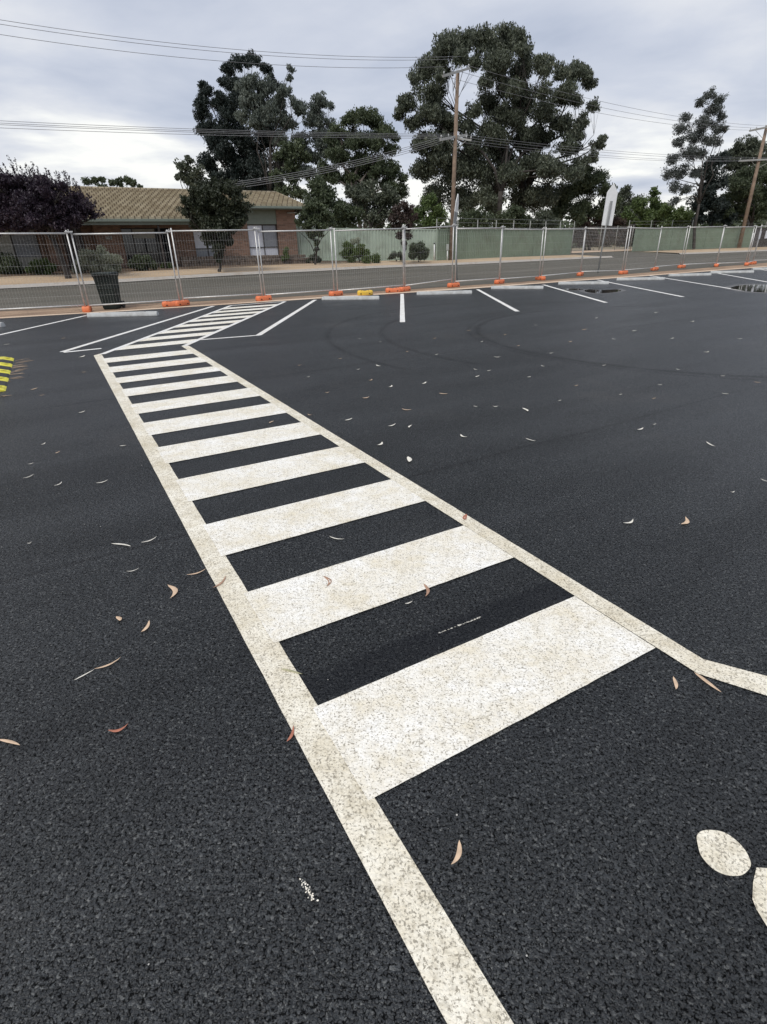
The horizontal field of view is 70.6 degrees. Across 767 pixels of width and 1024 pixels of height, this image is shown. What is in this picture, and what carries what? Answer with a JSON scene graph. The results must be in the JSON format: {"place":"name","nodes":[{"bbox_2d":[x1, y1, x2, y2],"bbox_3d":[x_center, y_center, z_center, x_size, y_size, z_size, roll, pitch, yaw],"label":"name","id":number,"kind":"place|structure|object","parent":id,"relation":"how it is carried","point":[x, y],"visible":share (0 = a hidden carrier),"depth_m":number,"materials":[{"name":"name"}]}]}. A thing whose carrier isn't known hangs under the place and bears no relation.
{"place":"outdoors","nodes":[
{"label":"outdoors","id":0,"kind":"place"},
{"bbox_2d":[0,358,33,396],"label":"needle litter","id":1,"kind":"object","parent":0,"point":[18,366],"visible":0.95,"depth_m":7.98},
{"bbox_2d":[0,254,580,276],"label":"garden bed","id":2,"kind":"object","parent":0,"point":[58,272],"visible":0.14,"depth_m":26.88,"materials":[{"name":"soil"}]},
{"bbox_2d":[0,250,24,273],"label":"shrub","id":3,"kind":"object","parent":2,"relation":"on","point":[6,264],"visible":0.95,"depth_m":23.63,"materials":[{"name":"green plant"}]},
{"bbox_2d":[24,258,56,274],"bbox_3d":[-15.049,-10.803,23.921,1.394,0.842,0.815,-1,26,0],"label":"shrub","id":4,"kind":"object","parent":2,"relation":"on","point":[43,267],"visible":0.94,"depth_m":23.75,"materials":[{"name":"green plant"}]},
{"bbox_2d":[70,244,123,272],"bbox_3d":[-12.793,-11.141,24.066,2.502,1.310,1.328,-1,26,0],"label":"shrub","id":5,"kind":"object","parent":2,"relation":"on","point":[95,267],"visible":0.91,"depth_m":23.83,"materials":[{"name":"green plant"}]},
{"bbox_2d":[126,253,158,270],"bbox_3d":[-11.359,-11.689,25.518,1.431,0.884,1.004,-1,26,0],"label":"shrub","id":6,"kind":"object","parent":2,"relation":"on","point":[138,260],"visible":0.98,"depth_m":25.36,"materials":[{"name":"green plant"}]},
{"bbox_2d":[179,254,308,266],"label":"low wall","id":7,"kind":"structure","parent":2,"relation":"on","point":[229,260],"depth_m":29.01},
{"bbox_2d":[0,255,594,284],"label":"pavement","id":8,"kind":"structure","parent":0,"point":[47,278],"depth_m":26.06,"materials":[{"name":"concrete"}]},
{"bbox_2d":[0,155,105,278],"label":"plum tree","id":9,"kind":"object","parent":8,"relation":"on","point":[29,202],"visible":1,"depth_m":20.88,"materials":[{"name":"purple plant"}]},
{"bbox_2d":[174,175,254,271],"bbox_3d":[-7.558,-12.830,24.416,4.100,4.025,2.684,-1,26,0],"label":"pear tree","id":10,"kind":"object","parent":8,"relation":"on","point":[208,205],"visible":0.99,"depth_m":23.84,"materials":[{"name":"green plant"}]},
{"bbox_2d":[294,196,336,264],"bbox_3d":[-3.591,-14.869,28.879,2.300,3.410,1.453,-1,26,0],"label":"pear tree","id":11,"kind":"object","parent":8,"relation":"on","point":[309,216],"visible":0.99,"depth_m":28.34,"materials":[{"name":"green plant"}]},
{"bbox_2d":[388,200,418,262],"bbox_3d":[1.097,-15.147,29.608,1.673,3.332,1.135,-1,26,0],"label":"plum tree","id":12,"kind":"object","parent":8,"relation":"on","point":[404,215],"visible":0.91,"depth_m":29.14,"materials":[{"name":"purple plant"}]},
{"bbox_2d":[439,64,471,259],"bbox_3d":[4.166,-19.945,31.542,2.650,10.164,1.044,-20,32,-33],"label":"power pole","id":13,"kind":"object","parent":8,"relation":"on","point":[455,137],"visible":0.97,"depth_m":31.30,"materials":[{"name":"brown wood"}]},
{"bbox_2d":[10,128,352,137],"bbox_3d":[-7.426,-19.440,27.858,24.814,0.205,0.019,-9,27,-15],"label":"power line","id":14,"kind":"object","parent":13,"relation":"attached to","point":[184,134],"visible":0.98,"depth_m":27.22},
{"bbox_2d":[10,121,390,133],"bbox_3d":[-7.733,-19.637,27.758,24.045,0.166,0.019,-9,27,-16],"label":"power line","id":15,"kind":"object","parent":13,"relation":"attached to","point":[204,129],"visible":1,"depth_m":27.43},
{"bbox_2d":[0,124,413,136],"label":"power line","id":16,"kind":"object","parent":13,"relation":"attached to","point":[209,132],"visible":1,"depth_m":27.46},
{"bbox_2d":[0,34,443,67],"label":"power line","id":17,"kind":"object","parent":13,"relation":"attached to","point":[201,59],"visible":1,"depth_m":24.44,"materials":[{"name":"metal"}]},
{"bbox_2d":[1,24,449,59],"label":"power line","id":18,"kind":"object","parent":13,"relation":"attached to","point":[197,49],"visible":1,"depth_m":24.12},
{"bbox_2d":[5,123,451,135],"bbox_3d":[-7.630,-19.573,27.791,24.299,0.176,0.019,-9,27,-16],"label":"power line","id":19,"kind":"object","parent":13,"relation":"attached to","point":[224,131],"visible":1,"depth_m":27.64,"materials":[{"name":"metal"}]},
{"bbox_2d":[3,20,460,57],"bbox_3d":[-5.951,-21.796,25.054,22.898,0.988,0.017,-14,29,-24],"label":"power line","id":20,"kind":"object","parent":13,"relation":"attached to","point":[204,46],"visible":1,"depth_m":24.15,"materials":[{"name":"metal"}]},
{"bbox_2d":[0,267,766,1023],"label":"car park asphalt","id":21,"kind":"object","parent":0,"point":[172,843],"visible":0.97,"depth_m":2.13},
{"bbox_2d":[0,357,13,391],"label":"speed hump","id":22,"kind":"object","parent":21,"relation":"on","point":[6,363],"visible":1,"depth_m":7.74,"materials":[{"name":"yellow rubber"}]},
{"bbox_2d":[87,311,158,316],"bbox_3d":[-6.876,-5.216,14.302,1.850,0.116,0.160,-1,26,1],"label":"wheel stop","id":23,"kind":"object","parent":21,"relation":"on","point":[126,314],"visible":0.99,"depth_m":14.24,"materials":[{"name":"concrete"}]},
{"bbox_2d":[322,296,379,299],"bbox_3d":[-1.049,-6.802,17.231,1.850,0.116,0.160,3,26,8],"label":"wheel stop","id":24,"kind":"object","parent":21,"relation":"on","point":[351,298],"visible":1,"depth_m":17.16,"materials":[{"name":"concrete"}]},
{"bbox_2d":[103,304,654,800],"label":"walkway stripes","id":25,"kind":"object","parent":21,"relation":"on","point":[393,730],"visible":1,"depth_m":2.47,"materials":[{"name":"white paint"}]},
{"bbox_2d":[0,270,766,353],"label":"parking bay lines","id":26,"kind":"object","parent":21,"relation":"on","point":[402,315],"visible":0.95,"depth_m":13.05,"materials":[{"name":"paint"}]},
{"bbox_2d":[94,346,766,1023],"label":"walkway side lines","id":27,"kind":"object","parent":21,"relation":"on","point":[454,980],"visible":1,"depth_m":1.89,"materials":[{"name":"paint"}]},
{"bbox_2d":[417,290,471,294],"bbox_3d":[2.042,-7.387,18.261,1.850,0.116,0.160,-1,26,1],"label":"wheel stop","id":28,"kind":"object","parent":21,"relation":"on","point":[443,292],"visible":0.99,"depth_m":18.20,"materials":[{"name":"concrete"}]},
{"bbox_2d":[491,286,543,288],"bbox_3d":[4.839,-8.140,19.650,1.850,0.116,0.160,8,28,18],"label":"wheel stop","id":29,"kind":"object","parent":21,"relation":"on","point":[517,287],"visible":0.99,"depth_m":19.58,"materials":[{"name":"concrete"}]},
{"bbox_2d":[558,281,608,284],"bbox_3d":[7.716,-8.845,20.936,1.850,0.116,0.160,6,27,14],"label":"wheel stop","id":30,"kind":"object","parent":21,"relation":"on","point":[583,282],"visible":1,"depth_m":20.88,"materials":[{"name":"concrete"}]},
{"bbox_2d":[616,277,664,280],"bbox_3d":[10.581,-9.613,22.354,1.850,0.116,0.160,3,26,9],"label":"wheel stop","id":31,"kind":"object","parent":21,"relation":"on","point":[641,278],"visible":0.98,"depth_m":22.29,"materials":[{"name":"concrete"}]},
{"bbox_2d":[697,830,766,925],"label":"wheelchair symbol","id":32,"kind":"object","parent":21,"relation":"on","point":[723,853],"visible":1,"depth_m":1.45,"materials":[{"name":"paint"}]},
{"bbox_2d":[723,284,766,293],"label":"silt patch","id":33,"kind":"object","parent":21,"relation":"on","point":[730,286],"visible":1,"depth_m":17.72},
{"bbox_2d":[731,285,766,291],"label":"puddle","id":34,"kind":"object","parent":33,"relation":"on","point":[756,288],"visible":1,"depth_m":17.59,"materials":[{"name":"black liquid"}]},
{"bbox_2d":[0,251,766,310],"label":"road","id":35,"kind":"structure","parent":0,"point":[369,275],"depth_m":23.52,"materials":[{"name":"asphalt"}]},
{"bbox_2d":[453,194,458,279],"bbox_3d":[3.084,-11.672,23.145,0.226,3.304,0.820,7,27,17],"label":"street sign","id":36,"kind":"object","parent":35,"relation":"on","point":[456,211],"visible":0.89,"depth_m":22.88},
{"bbox_2d":[535,276,545,279],"bbox_3d":[6.953,-10.372,24.028,0.236,0.164,0.540,-12,28,-20],"label":"ballast block","id":37,"kind":"object","parent":35,"relation":"on","point":[541,278],"depth_m":23.86,"materials":[{"name":"orange plastic"}]},
{"bbox_2d":[499,227,545,279],"bbox_3d":[5.888,-10.889,22.921,2.835,2.070,0.075,-21,32,-34],"label":"barrier","id":38,"kind":"object","parent":37,"relation":"on","point":[543,228],"visible":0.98,"depth_m":22.79,"materials":[{"name":"metal"}]},
{"bbox_2d":[597,184,617,272],"bbox_3d":[11.015,-13.939,26.727,0.650,3.923,0.118,-6,27,-10],"label":"direction sign","id":39,"kind":"object","parent":35,"relation":"on","point":[610,205],"visible":1,"depth_m":26.35,"materials":[{"name":"metal"}]},
{"bbox_2d":[618,270,627,273],"bbox_3d":[11.788,-11.781,26.651,0.540,0.164,0.236,-16,30,-27],"label":"ballast block","id":40,"kind":"object","parent":35,"relation":"on","point":[623,272],"depth_m":26.55,"materials":[{"name":"orange plastic"}]},
{"bbox_2d":[581,226,630,271],"bbox_3d":[10.649,-12.534,25.992,2.509,2.079,0.075,-9,27,-14],"label":"barrier","id":41,"kind":"object","parent":40,"relation":"on","point":[628,227],"visible":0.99,"depth_m":25.94,"materials":[{"name":"metal"}]},
{"bbox_2d":[0,263,766,317],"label":"verge","id":42,"kind":"structure","parent":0,"point":[27,312],"depth_m":18.31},
{"bbox_2d":[82,305,91,312],"bbox_3d":[-8.576,-5.878,15.675,0.236,0.164,0.540,-11,27,-18],"label":"ballast block","id":43,"kind":"object","parent":42,"relation":"on","point":[86,308],"depth_m":15.47,"materials":[{"name":"orange plastic"}]},
{"bbox_2d":[0,229,84,309],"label":"barrier","id":44,"kind":"object","parent":43,"relation":"on","point":[66,233],"visible":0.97,"depth_m":14.91,"materials":[{"name":"metal"}]},
{"bbox_2d":[90,272,125,308],"bbox_3d":[-8.194,-6.602,16.171,0.541,1.008,0.838,-3,26,-3],"label":"wheelie bin","id":45,"kind":"object","parent":42,"relation":"on","point":[102,278],"visible":0.96,"depth_m":15.97,"materials":[{"name":"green plastic"}]},
{"bbox_2d":[175,299,189,306],"bbox_3d":[-6.230,-6.444,16.708,0.236,0.164,0.540,13,30,27],"label":"ballast block","id":46,"kind":"object","parent":42,"relation":"on","point":[185,302],"depth_m":16.67,"materials":[{"name":"orange plastic"}]},
{"bbox_2d":[70,229,179,305],"bbox_3d":[-7.379,-7.089,15.845,2.690,2.077,0.075,-14,29,-23],"label":"barrier","id":47,"kind":"object","parent":46,"relation":"on","point":[145,233],"visible":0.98,"depth_m":15.75,"materials":[{"name":"metal"}]},
{"bbox_2d":[255,295,271,300],"bbox_3d":[-3.902,-6.967,17.651,0.540,0.164,0.236,-24,34,-38],"label":"ballast block","id":48,"kind":"object","parent":42,"relation":"on","point":[263,298],"depth_m":17.56,"materials":[{"name":"orange plastic"}]},
{"bbox_2d":[170,227,262,300],"bbox_3d":[-5.017,-7.651,16.762,2.629,2.071,0.075,-13,28,-22],"label":"barrier","id":49,"kind":"object","parent":48,"relation":"on","point":[253,229],"visible":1,"depth_m":16.71,"materials":[{"name":"metal"}]},
{"bbox_2d":[257,227,334,295],"bbox_3d":[-2.755,-8.210,17.857,2.652,2.093,0.075,-15,29,-26],"label":"barrier","id":50,"kind":"object","parent":48,"relation":"on","point":[332,273],"visible":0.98,"depth_m":17.80,"materials":[{"name":"metal"}]},
{"bbox_2d":[329,291,342,295],"bbox_3d":[-1.647,-7.571,18.765,0.236,0.164,0.540,22,35,39],"label":"ballast block","id":51,"kind":"object","parent":42,"relation":"on","point":[335,293],"depth_m":18.65,"materials":[{"name":"orange plastic"}]},
{"bbox_2d":[334,225,406,290],"bbox_3d":[-0.390,-8.806,18.927,2.802,2.111,0.075,-14,29,-24],"label":"barrier","id":52,"kind":"object","parent":51,"relation":"on","point":[402,228],"visible":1,"depth_m":18.87,"materials":[{"name":"metal"}]},
{"bbox_2d":[399,286,410,291],"bbox_3d":[0.767,-8.188,19.896,0.236,0.164,0.540,20,33,37],"label":"ballast block","id":53,"kind":"object","parent":42,"relation":"on","point":[406,288],"depth_m":19.79,"materials":[{"name":"orange plastic"}]},
{"bbox_2d":[404,223,456,286],"bbox_3d":[1.767,-9.553,20.221,2.596,2.168,0.075,-20,32,-33],"label":"barrier","id":54,"kind":"object","parent":53,"relation":"on","point":[405,283],"visible":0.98,"depth_m":20.14,"materials":[{"name":"metal"}]},
{"bbox_2d":[447,282,459,287],"bbox_3d":[2.749,-8.921,21.288,0.540,0.164,0.236,-18,31,-30],"label":"ballast block","id":55,"kind":"object","parent":42,"relation":"on","point":[456,284],"depth_m":21.19,"materials":[{"name":"orange plastic"}]},
{"bbox_2d":[454,225,505,282],"bbox_3d":[3.824,-10.186,21.481,2.526,2.080,0.075,-17,30,-29],"label":"barrier","id":56,"kind":"object","parent":55,"relation":"on","point":[456,251],"visible":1,"depth_m":21.46,"materials":[{"name":"metal"}]},
{"bbox_2d":[0,0,766,228],"label":"sky","id":57,"kind":"structure","parent":0,"point":[658,56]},
{"bbox_2d":[435,245,721,256],"bbox_3d":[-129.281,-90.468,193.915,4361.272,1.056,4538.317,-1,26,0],"label":"ground","id":58,"kind":"structure","parent":0,"point":[592,248],"depth_m":65.08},
{"bbox_2d":[80,175,142,187],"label":"gum tree","id":59,"kind":"object","parent":58,"relation":"on","point":[116,182],"visible":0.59,"depth_m":68.08,"materials":[{"name":"green plant"}]},
{"bbox_2d":[0,186,305,269],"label":"brick house","id":60,"kind":"structure","parent":58,"relation":"on","point":[129,209],"depth_m":27.70,"materials":[{"name":"brick"}]},
{"bbox_2d":[0,230,42,268],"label":"window","id":61,"kind":"structure","parent":60,"relation":"in","point":[29,238],"depth_m":25.24,"materials":[{"name":"grey glass"}]},
{"bbox_2d":[62,228,84,267],"bbox_3d":[-14.869,-12.730,26.152,0.850,1.950,0.034,-16,30,-27],"label":"door","id":62,"kind":"structure","parent":60,"relation":"in","point":[81,242],"depth_m":26.07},
{"bbox_2d":[120,228,174,264],"bbox_3d":[-12.042,-13.557,27.739,2.400,1.728,0.220,-16,30,-27],"label":"window","id":63,"kind":"structure","parent":60,"relation":"in","point":[149,249],"depth_m":27.71,"materials":[{"name":"grey glass"}]},
{"bbox_2d":[192,229,216,256],"bbox_3d":[-9.475,-14.473,29.119,1.396,1.416,0.070,-16,30,-27],"label":"window","id":64,"kind":"structure","parent":60,"relation":"in","point":[202,248],"depth_m":29.08,"materials":[{"name":"grey glass"}]},
{"bbox_2d":[247,224,278,258],"bbox_3d":[-6.742,-15.218,30.497,1.840,1.698,0.220,-16,30,-27],"label":"window","id":65,"kind":"structure","parent":60,"relation":"in","point":[263,227],"depth_m":30.55,"materials":[{"name":"white glass"}]},
{"bbox_2d":[173,155,205,188],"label":"gum tree","id":66,"kind":"object","parent":58,"relation":"on","point":[188,175],"visible":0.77,"depth_m":49.04,"materials":[{"name":"green plant"}]},
{"bbox_2d":[192,48,286,190],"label":"tree","id":67,"kind":"object","parent":58,"relation":"on","point":[244,164],"visible":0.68,"depth_m":48.90,"materials":[{"name":"green plant"}]},
{"bbox_2d":[232,63,306,190],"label":"gum tree","id":68,"kind":"object","parent":58,"relation":"on","point":[262,109],"visible":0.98,"depth_m":43.60,"materials":[{"name":"green plant"}]},
{"bbox_2d":[269,137,312,202],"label":"gum tree","id":69,"kind":"object","parent":58,"relation":"on","point":[290,150],"visible":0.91,"depth_m":42.14,"materials":[{"name":"green plant"}]},
{"bbox_2d":[284,90,335,181],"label":"gum tree","id":70,"kind":"object","parent":58,"relation":"on","point":[316,117],"visible":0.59,"depth_m":46.05,"materials":[{"name":"green plant"}]},
{"bbox_2d":[301,175,364,227],"bbox_3d":[-3.554,-20.523,37.743,4.694,5.226,2.708,6,27,14],"label":"wattle tree","id":71,"kind":"object","parent":58,"relation":"on","point":[323,192],"visible":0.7,"depth_m":37.03,"materials":[{"name":"green plant"}]},
{"bbox_2d":[339,239,380,263],"bbox_3d":[-1.284,-14.775,30.885,2.370,1.383,1.354,11,29,23],"label":"shrub","id":72,"kind":"object","parent":58,"relation":"on","point":[353,255],"visible":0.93,"depth_m":30.74,"materials":[{"name":"green plant"}]},
{"bbox_2d":[316,104,409,227],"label":"gum tree","id":73,"kind":"object","parent":58,"relation":"on","point":[389,171],"visible":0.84,"depth_m":41.57,"materials":[{"name":"green plant"}]},
{"bbox_2d":[296,227,436,260],"bbox_3d":[-0.987,-15.980,32.472,8.702,2.066,0.090,-6,26,-10],"label":"steel fence","id":74,"kind":"object","parent":58,"relation":"on","point":[372,240],"visible":0.47,"depth_m":32.36,"materials":[{"name":"metal"}]},
{"bbox_2d":[342,176,402,228],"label":"wattle tree","id":75,"kind":"object","parent":58,"relation":"on","point":[378,211],"visible":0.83,"depth_m":40.44,"materials":[{"name":"green plant"}]},
{"bbox_2d":[0,250,766,288],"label":"kerb","id":76,"kind":"structure","parent":58,"relation":"on","point":[177,277],"depth_m":26.24,"materials":[{"name":"concrete"}]},
{"bbox_2d":[408,240,429,261],"bbox_3d":[2.075,-15.222,31.825,1.338,1.366,1.035,-1,26,0],"label":"shrub","id":77,"kind":"object","parent":58,"relation":"on","point":[414,250],"visible":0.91,"depth_m":31.62,"materials":[{"name":"green plant"}]},
{"bbox_2d":[408,191,448,228],"bbox_3d":[3.153,-21.037,39.648,3.305,4.375,2.164,-1,26,0],"label":"shrub","id":78,"kind":"object","parent":58,"relation":"on","point":[427,203],"visible":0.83,"depth_m":39.08,"materials":[{"name":"green plant"}]},
{"bbox_2d":[456,205,496,227],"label":"shrub","id":79,"kind":"object","parent":58,"relation":"on","point":[474,215],"visible":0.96,"depth_m":42.01,"materials":[{"name":"green plant"}]},
{"bbox_2d":[392,19,608,228],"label":"gum tree","id":80,"kind":"object","parent":58,"relation":"on","point":[511,170],"visible":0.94,"depth_m":46.71,"materials":[{"name":"green plant"}]},
{"bbox_2d":[437,229,572,260],"bbox_3d":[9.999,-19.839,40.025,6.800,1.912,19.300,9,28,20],"label":"steel fence","id":81,"kind":"object","parent":58,"relation":"on","point":[467,245],"visible":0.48,"depth_m":36.99,"materials":[{"name":"metal"}]},
{"bbox_2d":[491,204,530,228],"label":"shrub","id":82,"kind":"object","parent":58,"relation":"on","point":[516,212],"visible":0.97,"depth_m":45.66,"materials":[{"name":"green plant"}]},
{"bbox_2d":[296,206,766,247],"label":"distant wood","id":83,"kind":"object","parent":58,"relation":"on","point":[565,225],"visible":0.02,"depth_m":84.44,"materials":[{"name":"green plant"}]},
{"bbox_2d":[526,207,560,228],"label":"shrub","id":84,"kind":"object","parent":58,"relation":"on","point":[541,218],"visible":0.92,"depth_m":45.64,"materials":[{"name":"green plant"}]},
{"bbox_2d":[547,164,622,249],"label":"gum tree","id":85,"kind":"object","parent":58,"relation":"on","point":[576,212],"visible":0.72,"depth_m":51.82,"materials":[{"name":"green plant"}]},
{"bbox_2d":[570,215,634,248],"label":"hedge","id":86,"kind":"object","parent":58,"relation":"on","point":[618,221],"visible":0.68,"depth_m":53.28,"materials":[{"name":"green plant"}]},
{"bbox_2d":[614,184,643,248],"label":"gum tree","id":87,"kind":"object","parent":58,"relation":"on","point":[624,193],"visible":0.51,"depth_m":60.68,"materials":[{"name":"green plant"}]},
{"bbox_2d":[620,196,653,227],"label":"shrub","id":88,"kind":"object","parent":58,"relation":"on","point":[640,205],"visible":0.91,"depth_m":56.09,"materials":[{"name":"green plant"}]},
{"bbox_2d":[637,185,666,227],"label":"conifer","id":89,"kind":"object","parent":58,"relation":"on","point":[654,202],"visible":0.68,"depth_m":57.54,"materials":[{"name":"green plant"}]},
{"bbox_2d":[656,202,703,226],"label":"shrub","id":90,"kind":"object","parent":58,"relation":"on","point":[680,216],"visible":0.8,"depth_m":56.22,"materials":[{"name":"green plant"}]},
{"bbox_2d":[632,227,754,251],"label":"steel fence","id":91,"kind":"object","parent":58,"relation":"on","point":[710,243],"visible":0.82,"depth_m":49.58,"materials":[{"name":"metal"}]},
{"bbox_2d":[685,148,740,227],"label":"casuarina tree","id":92,"kind":"object","parent":58,"relation":"on","point":[712,203],"visible":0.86,"depth_m":51.68,"materials":[{"name":"green plant"}]},
{"bbox_2d":[717,161,766,246],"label":"wattle tree","id":93,"kind":"object","parent":58,"relation":"on","point":[738,192],"visible":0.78,"depth_m":51.79,"materials":[{"name":"green plant"}]},
{"bbox_2d":[722,133,766,226],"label":"fig tree","id":94,"kind":"object","parent":58,"relation":"on","point":[749,147],"visible":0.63,"depth_m":56.87,"materials":[{"name":"green plant"}]},
{"bbox_2d":[751,228,766,246],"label":"steel fence","id":95,"kind":"object","parent":58,"relation":"on","point":[763,240],"visible":0.52,"depth_m":54.18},
{"bbox_2d":[572,249,631,252],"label":"sandy apron","id":96,"kind":"object","parent":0,"point":[603,250],"visible":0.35,"depth_m":50.83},
{"bbox_2d":[570,226,633,250],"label":"wire fence","id":97,"kind":"object","parent":96,"relation":"on","point":[605,237],"visible":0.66,"depth_m":50.73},
{"bbox_2d":[570,251,687,257],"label":"side street","id":98,"kind":"structure","parent":0,"point":[620,254],"depth_m":43.37,"materials":[{"name":"asphalt"}]},
{"bbox_2d":[645,247,766,252],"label":"pavement","id":99,"kind":"structure","parent":0,"point":[713,250],"depth_m":47.63,"materials":[{"name":"concrete"}]},
{"bbox_2d":[660,85,728,249],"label":"sparse tree","id":100,"kind":"object","parent":99,"relation":"on","point":[697,135],"visible":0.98,"depth_m":46.10,"materials":[{"name":"green plant"}]},
{"bbox_2d":[737,125,766,247],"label":"power pole","id":101,"kind":"object","parent":99,"relation":"on","point":[744,223],"visible":0.86,"depth_m":49.52,"materials":[{"name":"brown wood"}]},
{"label":"ballast block","id":102,"kind":"object","parent":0,"visible":0},
{"bbox_2d":[541,227,586,275],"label":"barrier","id":103,"kind":"object","parent":102,"relation":"on","point":[585,228],"visible":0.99,"depth_m":24.56,"materials":[{"name":"metal"}]},
{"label":"ballast block","id":104,"kind":"object","parent":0,"visible":0},
{"bbox_2d":[624,226,663,270],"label":"barrier","id":105,"kind":"object","parent":104,"relation":"on","point":[643,248],"visible":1,"depth_m":27.20,"materials":[{"name":"metal"}]},
{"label":"ballast block","id":106,"kind":"object","parent":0,"visible":0},
{"bbox_2d":[654,225,689,266],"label":"barrier","id":107,"kind":"object","parent":106,"relation":"on","point":[673,243],"visible":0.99,"depth_m":29.22,"materials":[{"name":"metal"}]},
{"bbox_2d":[682,225,726,264],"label":"barrier","id":108,"kind":"object","parent":106,"relation":"on","point":[703,243],"visible":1,"depth_m":30.24,"materials":[{"name":"metal"}]},
{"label":"ballast block","id":109,"kind":"object","parent":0,"visible":0},
{"bbox_2d":[717,225,755,263],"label":"barrier","id":110,"kind":"object","parent":109,"relation":"on","point":[738,242],"visible":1,"depth_m":31.13,"materials":[{"name":"metal"}]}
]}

